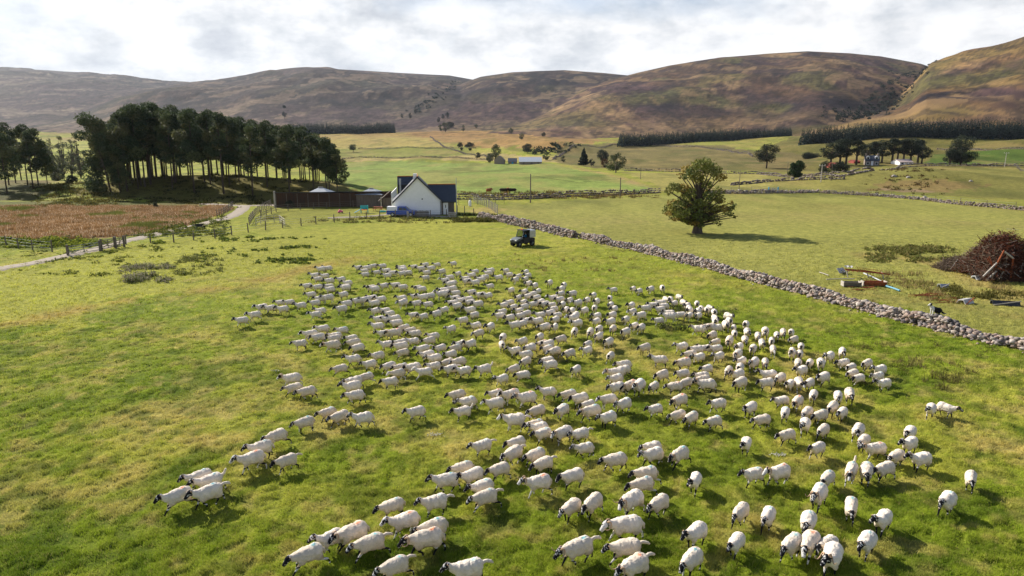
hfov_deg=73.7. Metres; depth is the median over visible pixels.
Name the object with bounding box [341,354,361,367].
sheep
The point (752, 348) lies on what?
sheep
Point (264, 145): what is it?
pine tree
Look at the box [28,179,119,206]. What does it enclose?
rough grass
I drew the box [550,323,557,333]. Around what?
sheep
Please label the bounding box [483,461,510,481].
sheep
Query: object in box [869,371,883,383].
sheep
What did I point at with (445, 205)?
door
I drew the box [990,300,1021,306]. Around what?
scrap piece
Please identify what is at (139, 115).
pine tree
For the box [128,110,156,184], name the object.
pine tree
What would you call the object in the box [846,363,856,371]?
sheep
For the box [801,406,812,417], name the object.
sheep
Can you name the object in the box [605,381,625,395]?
sheep
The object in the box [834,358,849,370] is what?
sheep
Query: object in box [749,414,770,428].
sheep
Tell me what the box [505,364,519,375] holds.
sheep
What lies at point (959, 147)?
round tree
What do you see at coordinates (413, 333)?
sheep
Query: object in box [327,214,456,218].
house path
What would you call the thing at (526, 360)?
sheep
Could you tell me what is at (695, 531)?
sheep
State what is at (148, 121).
pine tree
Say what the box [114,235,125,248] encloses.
field gate
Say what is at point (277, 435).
sheep
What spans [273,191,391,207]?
timber shed
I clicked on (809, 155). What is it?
bush
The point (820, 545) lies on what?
sheep
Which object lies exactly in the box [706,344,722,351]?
sheep
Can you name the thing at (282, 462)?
sheep
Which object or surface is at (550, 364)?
sheep
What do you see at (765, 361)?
sheep
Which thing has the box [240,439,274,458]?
sheep
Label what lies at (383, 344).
sheep
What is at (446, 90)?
gully scrub
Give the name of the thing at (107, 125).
pine tree
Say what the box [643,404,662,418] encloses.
sheep
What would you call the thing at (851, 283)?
old trough
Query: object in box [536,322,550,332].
sheep
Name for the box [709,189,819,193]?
field wall
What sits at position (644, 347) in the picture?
sheep
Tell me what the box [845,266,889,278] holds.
rusty harrow
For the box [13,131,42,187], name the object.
pine tree
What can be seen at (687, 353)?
sheep
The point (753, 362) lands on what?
sheep
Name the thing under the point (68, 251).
field gate
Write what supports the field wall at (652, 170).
on the ground at (786, 221)
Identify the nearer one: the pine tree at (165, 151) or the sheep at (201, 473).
the sheep at (201, 473)
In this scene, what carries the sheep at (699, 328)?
on the ground at (786, 221)
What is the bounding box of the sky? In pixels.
[0,0,1023,81]
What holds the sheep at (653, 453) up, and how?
on the ground at (786, 221)
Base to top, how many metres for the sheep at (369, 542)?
0.813 m
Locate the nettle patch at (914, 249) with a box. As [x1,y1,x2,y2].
[862,242,959,262]
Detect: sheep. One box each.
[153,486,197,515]
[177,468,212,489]
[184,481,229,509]
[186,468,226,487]
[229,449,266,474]
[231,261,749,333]
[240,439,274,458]
[260,428,291,443]
[269,452,302,474]
[276,372,302,385]
[280,382,302,396]
[282,542,330,575]
[289,339,307,349]
[289,415,314,433]
[292,385,317,399]
[298,329,318,340]
[307,527,342,552]
[308,333,326,344]
[312,324,329,332]
[313,406,336,422]
[319,340,341,351]
[324,334,341,340]
[325,332,342,341]
[325,409,349,427]
[327,520,369,553]
[329,364,350,376]
[332,326,349,333]
[337,380,364,396]
[340,389,365,403]
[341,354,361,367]
[342,334,357,344]
[342,338,360,345]
[342,375,363,387]
[345,532,392,563]
[346,411,374,427]
[348,343,366,354]
[358,359,376,372]
[360,372,375,381]
[367,351,384,361]
[372,497,405,515]
[372,554,415,575]
[373,329,389,339]
[375,340,393,350]
[378,376,398,389]
[379,361,396,374]
[379,510,420,539]
[383,328,402,339]
[386,368,405,379]
[390,341,408,350]
[390,363,407,373]
[391,338,407,343]
[393,348,411,358]
[396,324,409,329]
[397,526,445,555]
[401,405,425,422]
[402,327,416,335]
[402,362,421,376]
[404,337,419,348]
[406,330,421,337]
[410,516,448,536]
[411,367,434,379]
[412,344,432,356]
[413,492,454,517]
[415,350,434,362]
[420,336,435,344]
[422,353,441,362]
[422,361,440,372]
[423,332,439,341]
[425,472,460,492]
[431,344,446,352]
[439,364,460,377]
[439,556,493,575]
[440,357,452,365]
[441,349,457,357]
[443,325,455,334]
[444,389,465,403]
[445,460,474,472]
[446,343,462,351]
[448,356,466,365]
[448,403,472,421]
[451,339,466,350]
[451,366,471,378]
[453,395,477,409]
[454,396,476,408]
[456,466,483,484]
[461,339,476,350]
[463,478,493,492]
[465,488,503,513]
[466,438,496,456]
[470,329,483,339]
[472,361,492,378]
[480,397,504,413]
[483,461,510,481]
[484,388,503,398]
[491,374,508,386]
[496,388,519,405]
[496,412,531,432]
[499,333,506,342]
[499,340,504,352]
[499,444,525,465]
[502,435,525,448]
[504,346,521,358]
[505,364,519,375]
[511,391,536,408]
[512,370,532,382]
[514,337,527,346]
[515,350,533,360]
[517,473,552,497]
[519,356,530,369]
[521,418,542,434]
[521,446,545,467]
[522,343,536,354]
[524,421,548,437]
[525,404,545,419]
[528,455,557,474]
[529,427,552,445]
[534,386,556,400]
[535,332,543,341]
[535,339,545,348]
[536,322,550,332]
[538,356,554,368]
[538,360,559,373]
[539,339,553,346]
[539,344,552,355]
[546,346,560,357]
[549,425,572,445]
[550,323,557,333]
[551,535,601,566]
[553,335,566,345]
[553,403,568,421]
[555,467,584,489]
[556,389,576,402]
[558,497,581,524]
[561,348,575,360]
[566,427,592,443]
[568,392,588,408]
[569,441,594,457]
[570,364,580,376]
[571,327,577,339]
[575,404,601,421]
[578,346,592,356]
[578,399,595,408]
[581,491,602,522]
[583,340,591,347]
[587,327,593,339]
[593,331,603,344]
[594,410,616,428]
[595,325,602,332]
[595,393,617,409]
[597,451,627,471]
[600,514,644,541]
[601,537,649,564]
[602,337,613,349]
[602,367,625,379]
[605,373,622,383]
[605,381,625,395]
[606,351,614,363]
[609,324,616,335]
[610,552,654,575]
[612,360,631,371]
[613,397,631,413]
[613,488,644,514]
[614,365,630,375]
[620,327,630,339]
[620,379,635,395]
[624,475,657,494]
[627,465,661,484]
[628,378,645,396]
[636,323,644,334]
[636,343,650,354]
[636,446,663,465]
[637,440,661,458]
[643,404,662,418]
[646,493,668,519]
[647,354,667,367]
[648,381,658,394]
[653,369,668,382]
[663,381,682,394]
[665,445,690,470]
[666,393,687,410]
[666,409,685,425]
[671,342,687,353]
[672,357,691,369]
[673,369,689,381]
[679,546,703,575]
[680,350,696,359]
[680,377,691,389]
[680,520,707,547]
[682,411,697,429]
[686,345,703,357]
[686,471,701,497]
[688,324,706,335]
[689,352,704,364]
[690,371,709,376]
[691,378,716,392]
[692,374,709,388]
[695,344,711,353]
[698,364,712,374]
[701,323,716,332]
[702,415,722,431]
[704,331,716,340]
[706,324,722,334]
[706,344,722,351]
[706,398,725,412]
[709,338,720,345]
[710,351,723,364]
[724,365,732,379]
[725,335,733,349]
[726,368,744,379]
[726,531,745,560]
[731,324,736,334]
[731,330,737,339]
[731,501,749,527]
[732,342,743,349]
[732,356,746,366]
[732,376,747,392]
[733,348,742,364]
[736,362,744,369]
[737,467,764,487]
[739,436,751,456]
[741,335,748,346]
[742,401,756,418]
[744,327,750,337]
[745,357,759,372]
[747,344,756,355]
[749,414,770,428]
[754,368,777,383]
[755,332,760,340]
[755,377,774,391]
[758,338,765,349]
[760,463,790,484]
[760,505,775,534]
[761,326,768,340]
[762,358,768,369]
[769,337,774,348]
[769,395,789,408]
[770,345,775,358]
[774,331,779,342]
[774,372,785,386]
[774,428,795,445]
[779,531,801,562]
[780,328,785,340]
[781,406,789,421]
[783,379,794,392]
[787,347,795,360]
[788,329,793,337]
[788,335,798,345]
[789,395,803,412]
[792,365,807,377]
[794,358,801,370]
[794,377,804,393]
[796,350,802,358]
[798,342,804,350]
[799,417,810,437]
[799,529,820,565]
[800,510,816,533]
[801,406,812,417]
[803,377,814,392]
[805,482,827,513]
[806,358,813,370]
[807,441,825,458]
[809,389,817,406]
[810,409,827,425]
[815,371,829,387]
[815,534,838,556]
[815,541,843,575]
[816,423,829,441]
[817,357,824,373]
[820,469,834,486]
[822,351,834,363]
[827,400,838,418]
[833,390,842,405]
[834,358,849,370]
[836,406,847,422]
[838,347,845,359]
[843,455,858,487]
[844,387,854,405]
[845,368,858,381]
[845,496,857,526]
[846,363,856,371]
[851,373,866,386]
[851,422,864,441]
[857,434,870,452]
[857,442,886,460]
[857,530,877,561]
[859,461,873,487]
[861,358,872,372]
[868,508,892,537]
[869,364,886,373]
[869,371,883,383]
[872,378,891,392]
[872,460,895,482]
[887,449,904,466]
[897,436,917,457]
[903,425,916,438]
[903,451,932,472]
[925,403,936,419]
[935,401,962,417]
[937,490,957,515]
[964,470,976,494]
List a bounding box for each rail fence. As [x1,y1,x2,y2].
[248,199,271,224]
[255,214,284,225]
[260,201,360,215]
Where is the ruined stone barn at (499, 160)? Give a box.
[494,156,504,163]
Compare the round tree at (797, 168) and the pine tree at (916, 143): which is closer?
the round tree at (797, 168)
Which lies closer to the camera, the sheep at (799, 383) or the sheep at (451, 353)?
the sheep at (799, 383)
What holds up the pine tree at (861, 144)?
on the ground at (786, 221)
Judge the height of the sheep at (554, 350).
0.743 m
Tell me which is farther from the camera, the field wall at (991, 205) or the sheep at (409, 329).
the field wall at (991, 205)
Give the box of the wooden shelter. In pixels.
[378,191,391,206]
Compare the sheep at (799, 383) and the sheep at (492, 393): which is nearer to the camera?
the sheep at (492, 393)
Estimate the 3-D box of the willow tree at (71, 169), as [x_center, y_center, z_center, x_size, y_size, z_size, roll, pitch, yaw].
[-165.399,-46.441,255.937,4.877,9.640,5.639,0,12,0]
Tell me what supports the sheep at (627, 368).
on the ground at (786, 221)
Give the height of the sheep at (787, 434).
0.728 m
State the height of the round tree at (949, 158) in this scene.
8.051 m
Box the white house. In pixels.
[391,173,457,215]
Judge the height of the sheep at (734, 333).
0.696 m
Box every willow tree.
[46,138,56,163]
[48,160,59,177]
[50,168,64,180]
[54,136,68,164]
[55,156,70,174]
[61,151,77,174]
[66,139,75,165]
[71,156,84,177]
[73,137,78,165]
[76,151,86,168]
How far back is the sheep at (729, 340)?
42.92 m
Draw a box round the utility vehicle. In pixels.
[510,229,535,246]
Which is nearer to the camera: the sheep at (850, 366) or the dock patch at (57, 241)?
the sheep at (850, 366)
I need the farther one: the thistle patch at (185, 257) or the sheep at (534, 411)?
the thistle patch at (185, 257)
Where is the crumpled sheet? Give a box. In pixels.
[836,265,852,272]
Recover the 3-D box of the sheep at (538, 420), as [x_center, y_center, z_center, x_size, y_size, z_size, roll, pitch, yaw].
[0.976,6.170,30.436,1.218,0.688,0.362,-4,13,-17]
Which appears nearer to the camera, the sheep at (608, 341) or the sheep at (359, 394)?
the sheep at (359, 394)
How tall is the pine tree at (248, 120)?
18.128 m
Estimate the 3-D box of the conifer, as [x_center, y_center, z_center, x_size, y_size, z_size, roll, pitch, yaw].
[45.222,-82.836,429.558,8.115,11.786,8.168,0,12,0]
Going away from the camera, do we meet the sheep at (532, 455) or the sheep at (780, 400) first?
the sheep at (532, 455)
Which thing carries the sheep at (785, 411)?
on the ground at (786, 221)
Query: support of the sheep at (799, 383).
on the ground at (786, 221)
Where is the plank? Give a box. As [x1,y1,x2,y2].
[826,278,853,279]
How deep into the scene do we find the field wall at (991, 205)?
143.37 m
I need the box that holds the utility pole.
[456,184,456,213]
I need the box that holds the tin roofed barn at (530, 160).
[519,157,541,163]
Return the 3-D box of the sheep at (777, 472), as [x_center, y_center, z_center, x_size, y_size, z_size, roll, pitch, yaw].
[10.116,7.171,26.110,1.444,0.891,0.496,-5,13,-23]
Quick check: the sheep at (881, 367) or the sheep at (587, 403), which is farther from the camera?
the sheep at (881, 367)
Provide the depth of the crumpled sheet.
66.64 m
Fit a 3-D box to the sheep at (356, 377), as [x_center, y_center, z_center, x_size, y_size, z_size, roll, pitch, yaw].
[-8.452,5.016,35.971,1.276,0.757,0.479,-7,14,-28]
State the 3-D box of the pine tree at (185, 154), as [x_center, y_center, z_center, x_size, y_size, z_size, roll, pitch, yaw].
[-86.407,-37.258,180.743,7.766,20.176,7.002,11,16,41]
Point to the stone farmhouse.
(871, 159)
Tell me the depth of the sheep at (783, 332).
44.90 m
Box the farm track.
[0,206,249,270]
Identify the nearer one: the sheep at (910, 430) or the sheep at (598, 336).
the sheep at (910, 430)
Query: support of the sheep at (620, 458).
on the ground at (786, 221)
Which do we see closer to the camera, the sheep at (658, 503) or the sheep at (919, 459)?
the sheep at (658, 503)
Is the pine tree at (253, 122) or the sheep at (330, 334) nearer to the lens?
the sheep at (330, 334)
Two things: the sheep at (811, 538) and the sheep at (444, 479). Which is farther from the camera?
the sheep at (444, 479)
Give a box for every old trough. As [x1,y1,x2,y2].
[841,280,861,286]
[861,280,887,285]
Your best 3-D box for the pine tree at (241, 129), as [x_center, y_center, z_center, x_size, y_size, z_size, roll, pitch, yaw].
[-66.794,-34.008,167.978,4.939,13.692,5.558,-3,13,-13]
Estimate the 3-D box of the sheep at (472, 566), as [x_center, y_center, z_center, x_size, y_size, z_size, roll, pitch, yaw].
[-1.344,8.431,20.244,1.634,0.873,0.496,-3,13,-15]
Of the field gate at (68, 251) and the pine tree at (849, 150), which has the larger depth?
the pine tree at (849, 150)
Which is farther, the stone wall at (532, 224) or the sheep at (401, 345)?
the stone wall at (532, 224)
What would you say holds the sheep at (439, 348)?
on the ground at (786, 221)
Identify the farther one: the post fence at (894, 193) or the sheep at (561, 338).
the post fence at (894, 193)
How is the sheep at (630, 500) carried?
on the ground at (786, 221)
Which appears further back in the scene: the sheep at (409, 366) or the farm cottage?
the farm cottage
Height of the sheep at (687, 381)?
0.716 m
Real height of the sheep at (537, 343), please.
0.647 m
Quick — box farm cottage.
[890,159,912,164]
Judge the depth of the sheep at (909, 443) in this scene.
28.46 m
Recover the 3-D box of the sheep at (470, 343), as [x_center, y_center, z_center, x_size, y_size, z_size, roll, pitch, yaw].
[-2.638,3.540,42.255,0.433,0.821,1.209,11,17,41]
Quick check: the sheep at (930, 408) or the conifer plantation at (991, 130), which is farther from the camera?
the conifer plantation at (991, 130)
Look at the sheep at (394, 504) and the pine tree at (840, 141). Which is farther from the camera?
the pine tree at (840, 141)
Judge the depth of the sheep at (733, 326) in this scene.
46.27 m
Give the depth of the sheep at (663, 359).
39.55 m
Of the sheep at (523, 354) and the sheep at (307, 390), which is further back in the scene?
the sheep at (523, 354)
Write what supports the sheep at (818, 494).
on the ground at (786, 221)
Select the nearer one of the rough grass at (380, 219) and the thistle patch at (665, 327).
the thistle patch at (665, 327)
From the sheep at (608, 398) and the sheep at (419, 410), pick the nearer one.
the sheep at (419, 410)
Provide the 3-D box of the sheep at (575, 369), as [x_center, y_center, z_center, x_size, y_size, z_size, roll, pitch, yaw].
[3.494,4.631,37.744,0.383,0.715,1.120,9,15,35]
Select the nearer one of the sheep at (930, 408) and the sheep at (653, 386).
the sheep at (930, 408)
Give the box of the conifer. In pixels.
[578,148,589,164]
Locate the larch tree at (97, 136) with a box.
[71,111,132,191]
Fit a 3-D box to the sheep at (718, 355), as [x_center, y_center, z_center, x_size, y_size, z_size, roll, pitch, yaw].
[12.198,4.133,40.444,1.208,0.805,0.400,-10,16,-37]
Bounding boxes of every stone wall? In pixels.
[477,212,578,237]
[575,232,1023,352]
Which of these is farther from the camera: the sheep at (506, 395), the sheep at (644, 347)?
the sheep at (644, 347)
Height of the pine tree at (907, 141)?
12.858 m
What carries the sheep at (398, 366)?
on the ground at (786, 221)
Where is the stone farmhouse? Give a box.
[864,153,879,165]
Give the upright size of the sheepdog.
0.903 m
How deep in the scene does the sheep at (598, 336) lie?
43.93 m
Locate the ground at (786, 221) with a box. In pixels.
[0,77,1023,575]
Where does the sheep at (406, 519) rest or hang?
on the ground at (786, 221)
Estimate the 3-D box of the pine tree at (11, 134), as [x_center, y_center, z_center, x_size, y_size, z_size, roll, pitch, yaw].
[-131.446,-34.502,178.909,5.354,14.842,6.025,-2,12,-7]
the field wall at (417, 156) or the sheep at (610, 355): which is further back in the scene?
the field wall at (417, 156)
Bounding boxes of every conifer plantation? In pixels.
[288,121,395,133]
[617,127,791,146]
[798,117,1023,145]
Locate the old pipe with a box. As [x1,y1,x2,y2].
[885,285,900,290]
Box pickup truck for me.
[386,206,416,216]
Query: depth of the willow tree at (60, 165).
246.05 m
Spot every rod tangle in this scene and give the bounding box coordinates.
[852,286,874,289]
[908,293,943,296]
[933,297,974,302]
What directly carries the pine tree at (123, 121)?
on the ground at (786, 221)
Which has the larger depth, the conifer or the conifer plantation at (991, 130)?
the conifer plantation at (991, 130)
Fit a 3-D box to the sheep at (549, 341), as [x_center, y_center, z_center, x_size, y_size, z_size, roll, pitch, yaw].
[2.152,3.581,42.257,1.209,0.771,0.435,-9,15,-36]
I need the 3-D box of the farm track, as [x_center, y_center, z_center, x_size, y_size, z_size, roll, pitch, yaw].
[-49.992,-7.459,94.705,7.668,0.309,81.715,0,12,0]
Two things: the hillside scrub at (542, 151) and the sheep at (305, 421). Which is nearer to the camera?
the sheep at (305, 421)
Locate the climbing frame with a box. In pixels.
[354,205,367,212]
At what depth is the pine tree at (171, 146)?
159.05 m
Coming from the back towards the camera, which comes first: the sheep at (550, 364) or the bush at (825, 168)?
the bush at (825, 168)
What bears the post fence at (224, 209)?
on the ground at (786, 221)
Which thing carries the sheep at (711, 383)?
on the ground at (786, 221)
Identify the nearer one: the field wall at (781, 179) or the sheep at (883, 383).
the sheep at (883, 383)
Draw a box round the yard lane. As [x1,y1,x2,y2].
[201,203,273,205]
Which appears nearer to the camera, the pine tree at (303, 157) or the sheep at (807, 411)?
the sheep at (807, 411)
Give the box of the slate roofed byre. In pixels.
[508,158,516,163]
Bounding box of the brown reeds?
[0,203,234,238]
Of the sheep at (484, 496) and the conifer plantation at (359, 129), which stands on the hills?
the conifer plantation at (359, 129)
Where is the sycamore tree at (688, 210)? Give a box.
[661,157,737,233]
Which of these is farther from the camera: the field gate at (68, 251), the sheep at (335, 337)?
the field gate at (68, 251)
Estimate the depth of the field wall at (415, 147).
694.67 m
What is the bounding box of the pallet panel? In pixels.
[415,210,428,216]
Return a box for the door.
[443,203,447,213]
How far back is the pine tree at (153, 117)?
164.17 m
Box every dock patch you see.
[0,234,165,247]
[119,213,230,236]
[193,234,326,263]
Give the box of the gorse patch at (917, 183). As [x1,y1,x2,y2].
[862,167,948,195]
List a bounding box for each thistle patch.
[116,261,175,282]
[172,253,225,276]
[511,247,645,271]
[637,304,737,330]
[810,326,1004,389]
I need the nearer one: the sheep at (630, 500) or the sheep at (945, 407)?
the sheep at (630, 500)
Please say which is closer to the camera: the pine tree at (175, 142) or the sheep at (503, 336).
the sheep at (503, 336)
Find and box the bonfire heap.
[946,228,1023,282]
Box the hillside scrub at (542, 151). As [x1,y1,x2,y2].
[528,141,580,154]
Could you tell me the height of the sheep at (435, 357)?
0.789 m
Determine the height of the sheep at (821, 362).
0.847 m
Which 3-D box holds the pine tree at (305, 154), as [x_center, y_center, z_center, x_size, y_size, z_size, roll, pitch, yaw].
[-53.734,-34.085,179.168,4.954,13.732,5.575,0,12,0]
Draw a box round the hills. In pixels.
[0,37,1023,138]
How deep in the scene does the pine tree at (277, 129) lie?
170.61 m
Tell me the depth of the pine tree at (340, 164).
153.13 m
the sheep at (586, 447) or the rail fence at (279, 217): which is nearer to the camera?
the sheep at (586, 447)
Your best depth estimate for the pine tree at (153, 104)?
164.46 m
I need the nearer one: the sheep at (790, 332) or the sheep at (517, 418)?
the sheep at (517, 418)
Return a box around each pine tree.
[0,122,14,184]
[0,128,15,182]
[0,133,22,193]
[6,124,28,184]
[12,128,50,184]
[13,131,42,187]
[31,148,55,183]
[80,142,114,176]
[88,124,122,185]
[103,151,130,192]
[104,111,134,191]
[108,116,117,124]
[113,103,147,188]
[114,105,132,184]
[122,103,135,178]
[123,123,152,185]
[126,105,153,186]
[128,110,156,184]
[136,107,153,173]
[137,102,148,176]
[139,101,153,175]
[144,105,153,177]
[145,102,161,176]
[146,106,157,162]
[147,107,165,178]
[153,104,185,182]
[153,110,180,187]
[155,108,167,175]
[156,115,183,181]
[171,107,202,191]
[173,108,188,174]
[173,112,185,176]
[186,114,210,181]
[193,108,219,183]
[199,112,208,174]
[201,111,235,193]
[205,119,214,173]
[211,114,224,172]
[218,115,238,184]
[224,118,248,180]
[225,118,238,173]
[232,116,245,173]
[234,124,249,175]
[236,119,256,174]
[236,123,262,195]
[237,123,253,176]
[249,121,260,175]
[253,119,276,186]
[256,123,271,176]
[266,124,277,171]
[267,128,277,177]
[270,125,283,177]
[273,124,300,191]
[275,127,292,179]
[276,129,298,182]
[289,126,300,178]
[291,129,307,178]
[294,130,307,178]
[295,126,308,177]
[299,132,311,179]
[301,134,319,189]
[308,133,319,180]
[310,137,321,183]
[310,137,337,188]
[318,146,337,189]
[323,148,349,191]
[819,142,845,162]
[830,139,855,160]
[839,139,860,163]
[852,140,867,164]
[860,143,877,156]
[868,141,879,151]
[872,140,895,162]
[885,138,904,160]
[893,140,909,158]
[899,138,926,159]
[900,139,917,158]
[909,139,930,162]
[911,145,933,163]
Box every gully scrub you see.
[405,79,462,112]
[821,60,938,121]
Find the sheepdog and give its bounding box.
[928,302,945,314]
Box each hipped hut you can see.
[310,187,334,191]
[355,188,383,206]
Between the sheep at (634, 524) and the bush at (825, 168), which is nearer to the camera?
the sheep at (634, 524)
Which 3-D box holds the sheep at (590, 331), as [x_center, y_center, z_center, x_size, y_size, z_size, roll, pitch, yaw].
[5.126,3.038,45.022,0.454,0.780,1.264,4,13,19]
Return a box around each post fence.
[1,236,52,251]
[125,209,446,243]
[216,201,232,216]
[473,195,497,213]
[665,188,1016,206]
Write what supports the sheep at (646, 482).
on the ground at (786, 221)
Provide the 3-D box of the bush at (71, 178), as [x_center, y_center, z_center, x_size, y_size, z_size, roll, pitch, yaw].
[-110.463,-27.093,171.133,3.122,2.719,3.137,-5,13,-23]
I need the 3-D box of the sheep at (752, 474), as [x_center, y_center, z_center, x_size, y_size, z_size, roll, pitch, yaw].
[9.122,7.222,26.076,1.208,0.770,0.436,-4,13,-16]
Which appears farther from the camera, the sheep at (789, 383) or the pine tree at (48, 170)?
the pine tree at (48, 170)
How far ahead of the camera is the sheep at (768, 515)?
22.89 m
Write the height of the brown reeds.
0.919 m
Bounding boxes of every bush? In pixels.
[63,175,77,182]
[283,200,295,207]
[464,142,474,146]
[542,152,549,159]
[600,158,609,167]
[801,152,819,158]
[818,160,835,172]
[829,161,850,170]
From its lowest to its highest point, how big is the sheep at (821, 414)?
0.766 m
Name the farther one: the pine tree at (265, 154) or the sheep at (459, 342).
the pine tree at (265, 154)
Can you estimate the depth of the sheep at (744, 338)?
43.57 m
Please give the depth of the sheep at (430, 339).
43.13 m
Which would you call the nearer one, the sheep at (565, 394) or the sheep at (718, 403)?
the sheep at (718, 403)
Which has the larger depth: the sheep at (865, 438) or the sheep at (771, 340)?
the sheep at (771, 340)
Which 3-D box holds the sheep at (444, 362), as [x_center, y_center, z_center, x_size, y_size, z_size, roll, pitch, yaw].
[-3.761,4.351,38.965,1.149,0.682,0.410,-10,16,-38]
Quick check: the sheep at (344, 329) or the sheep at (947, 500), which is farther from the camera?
the sheep at (344, 329)
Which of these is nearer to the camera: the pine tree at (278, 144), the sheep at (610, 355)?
the sheep at (610, 355)
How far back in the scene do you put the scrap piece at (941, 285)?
60.86 m
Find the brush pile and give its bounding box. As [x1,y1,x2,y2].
[930,253,963,270]
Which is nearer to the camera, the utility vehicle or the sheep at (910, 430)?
the sheep at (910, 430)
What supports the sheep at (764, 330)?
on the ground at (786, 221)
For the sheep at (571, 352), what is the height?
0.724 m
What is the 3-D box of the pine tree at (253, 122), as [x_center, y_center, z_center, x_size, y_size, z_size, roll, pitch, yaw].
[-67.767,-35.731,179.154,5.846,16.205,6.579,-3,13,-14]
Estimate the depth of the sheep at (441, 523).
22.26 m
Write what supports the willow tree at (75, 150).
on the ground at (786, 221)
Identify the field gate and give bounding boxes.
[65,240,101,255]
[99,236,114,250]
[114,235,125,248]
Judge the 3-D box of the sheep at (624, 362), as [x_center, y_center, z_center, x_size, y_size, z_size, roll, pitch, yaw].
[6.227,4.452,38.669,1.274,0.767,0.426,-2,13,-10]
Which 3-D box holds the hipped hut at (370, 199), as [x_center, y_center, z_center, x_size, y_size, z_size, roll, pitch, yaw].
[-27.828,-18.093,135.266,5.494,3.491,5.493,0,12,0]
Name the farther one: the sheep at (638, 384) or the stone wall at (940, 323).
the stone wall at (940, 323)
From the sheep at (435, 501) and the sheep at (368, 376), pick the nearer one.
the sheep at (435, 501)
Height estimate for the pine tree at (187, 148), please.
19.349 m
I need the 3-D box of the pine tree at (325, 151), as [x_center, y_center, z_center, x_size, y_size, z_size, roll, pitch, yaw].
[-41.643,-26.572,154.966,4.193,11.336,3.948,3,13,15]
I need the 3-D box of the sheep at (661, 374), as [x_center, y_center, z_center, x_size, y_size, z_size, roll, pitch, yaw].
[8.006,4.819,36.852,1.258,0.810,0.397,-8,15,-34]
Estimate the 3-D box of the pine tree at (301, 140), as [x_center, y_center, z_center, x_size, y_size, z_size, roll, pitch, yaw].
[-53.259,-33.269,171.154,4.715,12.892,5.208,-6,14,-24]
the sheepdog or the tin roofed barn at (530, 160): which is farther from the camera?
the tin roofed barn at (530, 160)
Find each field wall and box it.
[341,156,485,159]
[358,146,475,148]
[430,136,488,157]
[457,188,660,199]
[552,144,752,159]
[624,167,695,171]
[706,171,840,177]
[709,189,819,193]
[730,176,844,185]
[821,190,1023,210]
[838,162,1023,175]
[936,147,1023,150]
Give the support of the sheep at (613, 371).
on the ground at (786, 221)
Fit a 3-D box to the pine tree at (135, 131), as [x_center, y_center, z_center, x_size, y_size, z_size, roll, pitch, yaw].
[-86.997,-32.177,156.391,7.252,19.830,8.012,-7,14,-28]
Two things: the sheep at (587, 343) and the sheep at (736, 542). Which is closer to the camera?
the sheep at (736, 542)
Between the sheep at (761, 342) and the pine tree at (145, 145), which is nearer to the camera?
the sheep at (761, 342)
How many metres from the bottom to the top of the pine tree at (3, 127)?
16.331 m
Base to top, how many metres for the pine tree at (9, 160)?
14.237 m
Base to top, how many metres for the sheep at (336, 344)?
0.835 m
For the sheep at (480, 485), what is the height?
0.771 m
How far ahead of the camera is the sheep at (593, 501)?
23.61 m
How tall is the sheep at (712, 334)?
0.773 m
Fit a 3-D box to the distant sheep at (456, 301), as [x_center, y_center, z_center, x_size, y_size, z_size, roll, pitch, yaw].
[-1.670,0.140,58.144,36.200,1.059,25.555,0,12,0]
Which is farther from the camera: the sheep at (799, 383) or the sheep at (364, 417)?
the sheep at (799, 383)
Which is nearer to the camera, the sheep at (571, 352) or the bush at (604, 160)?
the sheep at (571, 352)
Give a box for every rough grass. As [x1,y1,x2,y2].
[18,244,209,276]
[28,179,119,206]
[93,172,332,207]
[260,216,478,222]
[450,211,499,222]
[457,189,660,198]
[868,257,1023,303]
[935,278,1023,299]
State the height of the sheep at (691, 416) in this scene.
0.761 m
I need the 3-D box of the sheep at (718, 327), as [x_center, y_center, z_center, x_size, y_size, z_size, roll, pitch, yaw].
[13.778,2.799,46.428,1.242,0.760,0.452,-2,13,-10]
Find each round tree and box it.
[349,144,355,151]
[442,122,449,131]
[446,122,454,126]
[486,153,494,162]
[491,144,500,158]
[522,143,531,152]
[597,149,608,160]
[605,152,626,172]
[754,143,780,168]
[787,160,806,177]
[943,149,959,164]
[944,134,979,164]
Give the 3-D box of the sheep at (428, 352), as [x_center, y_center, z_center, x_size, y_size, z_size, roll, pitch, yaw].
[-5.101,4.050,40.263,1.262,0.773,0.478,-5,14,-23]
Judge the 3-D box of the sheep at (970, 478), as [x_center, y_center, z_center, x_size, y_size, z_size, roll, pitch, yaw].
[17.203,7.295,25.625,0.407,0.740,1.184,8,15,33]
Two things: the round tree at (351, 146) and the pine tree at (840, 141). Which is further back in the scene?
the round tree at (351, 146)
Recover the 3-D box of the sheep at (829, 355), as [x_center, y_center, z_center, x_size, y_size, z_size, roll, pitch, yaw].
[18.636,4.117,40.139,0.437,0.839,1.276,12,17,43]
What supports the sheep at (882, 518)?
on the ground at (786, 221)
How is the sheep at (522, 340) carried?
on the ground at (786, 221)
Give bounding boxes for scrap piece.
[937,283,949,287]
[956,297,974,304]
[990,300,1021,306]
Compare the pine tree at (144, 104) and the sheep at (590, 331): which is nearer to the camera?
the sheep at (590, 331)
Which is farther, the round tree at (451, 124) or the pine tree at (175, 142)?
the round tree at (451, 124)
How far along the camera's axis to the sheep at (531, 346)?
41.30 m
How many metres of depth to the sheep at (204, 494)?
24.30 m
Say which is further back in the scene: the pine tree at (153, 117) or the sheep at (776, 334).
the pine tree at (153, 117)
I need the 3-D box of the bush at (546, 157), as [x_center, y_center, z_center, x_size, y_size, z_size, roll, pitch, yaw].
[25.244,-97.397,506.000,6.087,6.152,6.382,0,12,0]
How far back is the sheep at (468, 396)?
33.06 m

